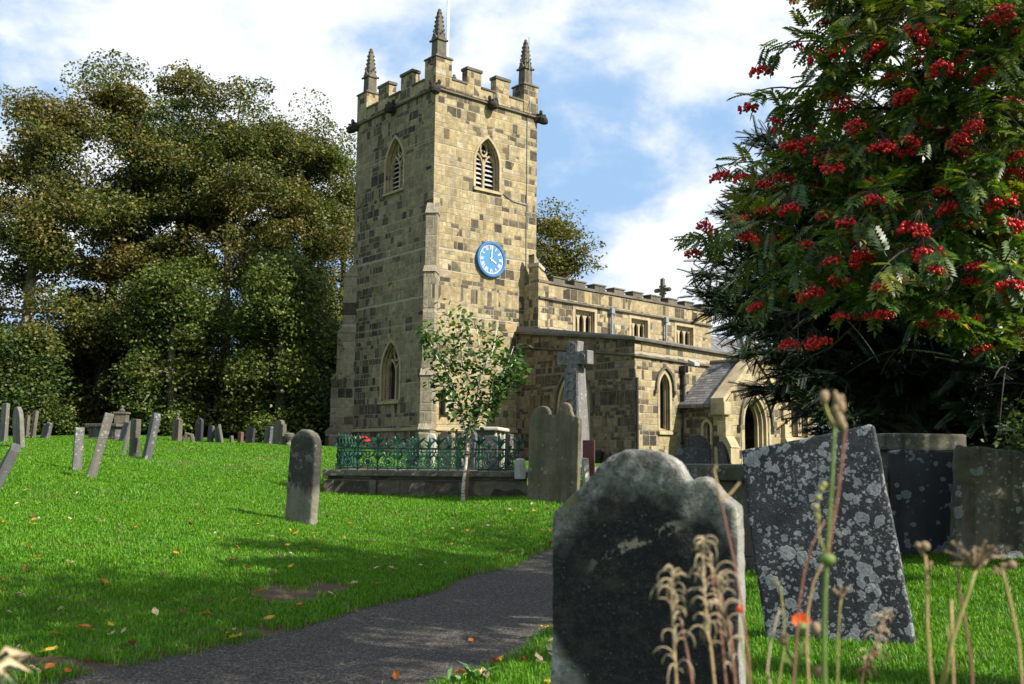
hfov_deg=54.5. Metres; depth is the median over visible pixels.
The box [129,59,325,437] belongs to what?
broadleaf tree
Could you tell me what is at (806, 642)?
dry stalk
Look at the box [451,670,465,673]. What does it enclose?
fallen leaf
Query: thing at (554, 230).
broadleaf tree
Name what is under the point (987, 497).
gravestone
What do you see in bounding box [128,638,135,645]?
fallen leaf
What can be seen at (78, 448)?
gravestone
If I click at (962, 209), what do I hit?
rowan tree
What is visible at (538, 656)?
fallen leaf
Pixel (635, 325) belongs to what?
window
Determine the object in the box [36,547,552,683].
path
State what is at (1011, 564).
umbel seedhead
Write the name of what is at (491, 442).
gravestone
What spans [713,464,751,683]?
dry stalk
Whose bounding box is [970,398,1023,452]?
shrub
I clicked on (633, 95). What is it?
sky
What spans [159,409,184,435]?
shrub
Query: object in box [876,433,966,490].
chest tomb
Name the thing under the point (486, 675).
fallen leaf
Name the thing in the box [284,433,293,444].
stone urn
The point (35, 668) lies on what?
fallen leaf
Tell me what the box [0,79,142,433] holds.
broadleaf tree
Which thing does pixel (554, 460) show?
gravestone
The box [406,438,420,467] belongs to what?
gravestone
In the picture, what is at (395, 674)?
fallen leaf
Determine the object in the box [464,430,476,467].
gravestone
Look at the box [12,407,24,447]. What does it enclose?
gravestone
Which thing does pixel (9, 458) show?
gravestone
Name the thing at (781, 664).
dry stalk
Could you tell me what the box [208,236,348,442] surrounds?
broadleaf tree
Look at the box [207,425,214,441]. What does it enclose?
gravestone
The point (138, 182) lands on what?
broadleaf tree
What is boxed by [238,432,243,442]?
gravestone
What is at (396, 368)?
window
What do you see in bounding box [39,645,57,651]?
fallen leaf
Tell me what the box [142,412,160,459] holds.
gravestone
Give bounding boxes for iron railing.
[336,433,525,470]
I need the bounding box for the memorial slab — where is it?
[583,440,594,475]
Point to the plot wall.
(430, 482)
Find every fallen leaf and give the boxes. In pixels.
[25,663,41,672]
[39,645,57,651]
[44,662,54,669]
[78,624,91,627]
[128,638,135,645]
[152,608,158,614]
[226,632,241,638]
[264,615,274,618]
[392,670,398,679]
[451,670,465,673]
[480,667,489,677]
[535,652,542,660]
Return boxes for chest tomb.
[84,423,129,439]
[460,427,508,468]
[684,464,887,571]
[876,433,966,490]
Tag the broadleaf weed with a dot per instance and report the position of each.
(468, 675)
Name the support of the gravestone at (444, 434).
on the ground at (274, 596)
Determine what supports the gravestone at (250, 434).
on the ground at (274, 596)
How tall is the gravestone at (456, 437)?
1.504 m
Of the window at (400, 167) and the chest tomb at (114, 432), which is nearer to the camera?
the chest tomb at (114, 432)
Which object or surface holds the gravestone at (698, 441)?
on the ground at (274, 596)
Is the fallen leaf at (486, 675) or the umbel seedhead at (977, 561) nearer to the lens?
the umbel seedhead at (977, 561)
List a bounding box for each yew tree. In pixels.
[676,87,1023,447]
[776,351,1014,437]
[832,112,1023,449]
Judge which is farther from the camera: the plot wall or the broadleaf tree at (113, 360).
the broadleaf tree at (113, 360)
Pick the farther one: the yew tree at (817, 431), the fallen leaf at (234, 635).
the yew tree at (817, 431)
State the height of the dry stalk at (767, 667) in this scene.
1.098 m
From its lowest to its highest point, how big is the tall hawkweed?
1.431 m
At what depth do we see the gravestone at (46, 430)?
40.75 m
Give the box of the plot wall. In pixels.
[323,468,527,496]
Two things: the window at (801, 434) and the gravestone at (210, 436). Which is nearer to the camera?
the gravestone at (210, 436)
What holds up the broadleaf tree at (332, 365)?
on the ground at (274, 596)
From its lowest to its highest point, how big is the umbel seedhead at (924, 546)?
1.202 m
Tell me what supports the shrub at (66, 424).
on the ground at (274, 596)
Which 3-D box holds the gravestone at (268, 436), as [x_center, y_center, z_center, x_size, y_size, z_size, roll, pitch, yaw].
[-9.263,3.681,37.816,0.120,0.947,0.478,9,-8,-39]
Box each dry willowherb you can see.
[650,564,694,683]
[686,535,745,683]
[850,607,893,683]
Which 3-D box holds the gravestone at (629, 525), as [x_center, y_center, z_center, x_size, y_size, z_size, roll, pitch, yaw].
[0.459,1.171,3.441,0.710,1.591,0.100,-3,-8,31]
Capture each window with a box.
[377,339,400,404]
[382,135,404,196]
[441,390,445,413]
[473,135,502,195]
[551,372,594,439]
[573,305,596,332]
[629,314,649,337]
[654,366,677,434]
[674,321,694,345]
[701,419,712,448]
[789,400,800,439]
[800,415,808,438]
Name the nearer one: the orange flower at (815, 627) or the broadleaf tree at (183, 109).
the orange flower at (815, 627)
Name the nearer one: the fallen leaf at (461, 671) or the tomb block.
the fallen leaf at (461, 671)
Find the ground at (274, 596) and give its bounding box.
[0,432,1023,683]
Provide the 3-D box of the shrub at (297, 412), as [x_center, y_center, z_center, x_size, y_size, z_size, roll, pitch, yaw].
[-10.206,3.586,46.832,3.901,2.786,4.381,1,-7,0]
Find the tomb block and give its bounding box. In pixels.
[113,405,130,422]
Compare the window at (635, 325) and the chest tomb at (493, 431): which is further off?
the window at (635, 325)
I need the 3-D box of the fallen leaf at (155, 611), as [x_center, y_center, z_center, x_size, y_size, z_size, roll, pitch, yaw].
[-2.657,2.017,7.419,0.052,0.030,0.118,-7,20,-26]
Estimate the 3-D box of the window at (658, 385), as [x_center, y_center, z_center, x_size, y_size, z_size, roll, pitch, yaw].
[5.867,2.277,38.898,1.380,2.674,0.498,7,-9,-44]
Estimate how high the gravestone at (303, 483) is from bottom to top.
1.638 m
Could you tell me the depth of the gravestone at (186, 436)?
36.25 m
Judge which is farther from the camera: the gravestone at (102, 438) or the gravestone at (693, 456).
the gravestone at (693, 456)
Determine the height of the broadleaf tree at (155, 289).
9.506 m
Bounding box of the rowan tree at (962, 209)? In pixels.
[669,0,1023,434]
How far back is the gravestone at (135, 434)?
24.39 m
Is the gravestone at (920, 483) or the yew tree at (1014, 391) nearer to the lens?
the gravestone at (920, 483)
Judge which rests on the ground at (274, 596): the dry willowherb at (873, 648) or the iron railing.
the dry willowherb at (873, 648)
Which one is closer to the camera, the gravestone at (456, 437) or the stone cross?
the gravestone at (456, 437)
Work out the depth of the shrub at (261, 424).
41.94 m
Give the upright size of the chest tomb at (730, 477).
1.286 m
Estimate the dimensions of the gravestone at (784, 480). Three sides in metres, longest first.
1.581 x 0.893 x 0.117 m
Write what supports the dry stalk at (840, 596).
on the ground at (274, 596)
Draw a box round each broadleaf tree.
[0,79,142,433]
[0,310,82,434]
[12,48,224,434]
[56,303,157,428]
[80,91,249,434]
[93,248,246,435]
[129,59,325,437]
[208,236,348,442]
[230,87,355,396]
[286,300,342,397]
[302,126,356,317]
[536,197,607,283]
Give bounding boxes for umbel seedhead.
[914,541,933,683]
[941,540,1004,683]
[991,560,1023,683]
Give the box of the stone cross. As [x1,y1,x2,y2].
[557,341,596,474]
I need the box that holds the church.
[324,0,814,463]
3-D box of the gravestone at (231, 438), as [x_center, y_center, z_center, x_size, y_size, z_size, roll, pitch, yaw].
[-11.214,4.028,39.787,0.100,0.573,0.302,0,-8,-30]
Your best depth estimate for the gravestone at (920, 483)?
9.47 m
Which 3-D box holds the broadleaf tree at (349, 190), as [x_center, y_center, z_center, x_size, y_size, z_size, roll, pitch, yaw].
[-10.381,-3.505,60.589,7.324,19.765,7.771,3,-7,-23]
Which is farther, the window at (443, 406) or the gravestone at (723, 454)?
the window at (443, 406)
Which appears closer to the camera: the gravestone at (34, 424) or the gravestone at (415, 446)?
the gravestone at (415, 446)
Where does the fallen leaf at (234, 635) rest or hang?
on the ground at (274, 596)
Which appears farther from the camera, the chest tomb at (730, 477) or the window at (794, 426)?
the window at (794, 426)
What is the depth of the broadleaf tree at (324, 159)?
54.70 m
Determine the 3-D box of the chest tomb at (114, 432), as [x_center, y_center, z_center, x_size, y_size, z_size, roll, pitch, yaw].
[-14.033,3.307,34.833,1.490,0.875,1.040,-2,-7,24]
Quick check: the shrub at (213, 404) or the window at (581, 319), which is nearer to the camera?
the window at (581, 319)
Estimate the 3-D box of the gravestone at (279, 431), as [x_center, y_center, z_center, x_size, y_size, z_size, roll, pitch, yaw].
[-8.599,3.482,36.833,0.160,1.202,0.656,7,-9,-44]
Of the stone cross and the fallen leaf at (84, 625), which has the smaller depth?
the fallen leaf at (84, 625)
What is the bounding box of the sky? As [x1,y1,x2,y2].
[0,0,1017,425]
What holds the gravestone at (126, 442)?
on the ground at (274, 596)
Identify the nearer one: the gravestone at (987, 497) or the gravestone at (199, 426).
the gravestone at (987, 497)
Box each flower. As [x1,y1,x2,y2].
[360,436,370,465]
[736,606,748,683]
[779,613,821,683]
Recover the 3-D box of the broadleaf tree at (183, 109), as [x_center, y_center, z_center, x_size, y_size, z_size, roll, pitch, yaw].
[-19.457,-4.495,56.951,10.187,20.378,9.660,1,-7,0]
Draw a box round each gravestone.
[0,403,9,441]
[0,443,20,489]
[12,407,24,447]
[24,415,30,436]
[30,410,38,437]
[40,422,52,437]
[72,427,84,469]
[87,412,113,477]
[119,422,128,441]
[122,421,130,454]
[129,419,140,456]
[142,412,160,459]
[172,413,182,440]
[182,432,194,441]
[195,418,203,441]
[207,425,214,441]
[214,424,223,442]
[229,436,233,442]
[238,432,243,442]
[245,427,255,442]
[264,426,273,443]
[273,420,286,444]
[285,429,321,525]
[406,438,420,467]
[425,434,435,465]
[439,431,453,466]
[455,432,463,466]
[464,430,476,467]
[484,436,497,470]
[504,434,513,468]
[527,402,581,503]
[550,449,745,683]
[582,458,589,483]
[677,448,709,463]
[684,435,710,463]
[717,441,730,463]
[742,424,915,646]
[887,449,952,556]
[950,445,1023,561]
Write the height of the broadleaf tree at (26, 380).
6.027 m
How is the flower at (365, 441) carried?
on the ground at (274, 596)
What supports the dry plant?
on the ground at (274, 596)
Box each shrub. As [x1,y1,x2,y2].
[29,400,88,435]
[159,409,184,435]
[183,382,273,437]
[242,407,275,442]
[265,394,317,440]
[304,363,335,445]
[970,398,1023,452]
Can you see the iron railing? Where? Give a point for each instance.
(347, 459)
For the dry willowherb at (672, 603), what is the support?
on the ground at (274, 596)
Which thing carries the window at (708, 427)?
in the church
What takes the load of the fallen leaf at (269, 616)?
on the ground at (274, 596)
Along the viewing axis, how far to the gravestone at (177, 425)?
36.72 m
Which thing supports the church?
on the ground at (274, 596)
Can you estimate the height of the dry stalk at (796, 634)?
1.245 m
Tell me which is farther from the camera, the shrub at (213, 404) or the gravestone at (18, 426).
the shrub at (213, 404)
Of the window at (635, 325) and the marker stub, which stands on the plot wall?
the marker stub
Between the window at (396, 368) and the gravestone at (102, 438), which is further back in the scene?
the window at (396, 368)
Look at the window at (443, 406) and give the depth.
40.19 m
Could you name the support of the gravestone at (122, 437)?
on the ground at (274, 596)
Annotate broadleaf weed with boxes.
[448,661,496,683]
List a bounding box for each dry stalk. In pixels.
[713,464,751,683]
[766,609,780,683]
[771,576,784,683]
[792,521,824,683]
[805,564,822,683]
[832,585,848,683]
[940,625,949,683]
[950,600,954,683]
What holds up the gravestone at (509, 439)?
on the ground at (274, 596)
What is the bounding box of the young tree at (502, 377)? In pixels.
[415,298,533,500]
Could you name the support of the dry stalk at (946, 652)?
on the ground at (274, 596)
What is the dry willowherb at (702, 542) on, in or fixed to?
on the ground at (274, 596)
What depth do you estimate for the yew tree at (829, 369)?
16.61 m
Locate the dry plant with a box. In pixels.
[0,646,32,683]
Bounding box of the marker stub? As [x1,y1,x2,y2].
[514,458,525,478]
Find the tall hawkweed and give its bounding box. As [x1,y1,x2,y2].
[812,390,846,683]
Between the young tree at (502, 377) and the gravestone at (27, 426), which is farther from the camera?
the gravestone at (27, 426)
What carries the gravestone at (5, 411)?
on the ground at (274, 596)
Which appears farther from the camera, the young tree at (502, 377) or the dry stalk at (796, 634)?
the young tree at (502, 377)
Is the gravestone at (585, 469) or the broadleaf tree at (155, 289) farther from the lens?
the broadleaf tree at (155, 289)
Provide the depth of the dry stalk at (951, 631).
1.46 m
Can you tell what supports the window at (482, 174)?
in the church
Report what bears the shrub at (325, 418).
on the ground at (274, 596)
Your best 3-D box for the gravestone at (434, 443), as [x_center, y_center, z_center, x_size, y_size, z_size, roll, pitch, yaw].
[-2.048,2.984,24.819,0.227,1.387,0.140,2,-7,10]

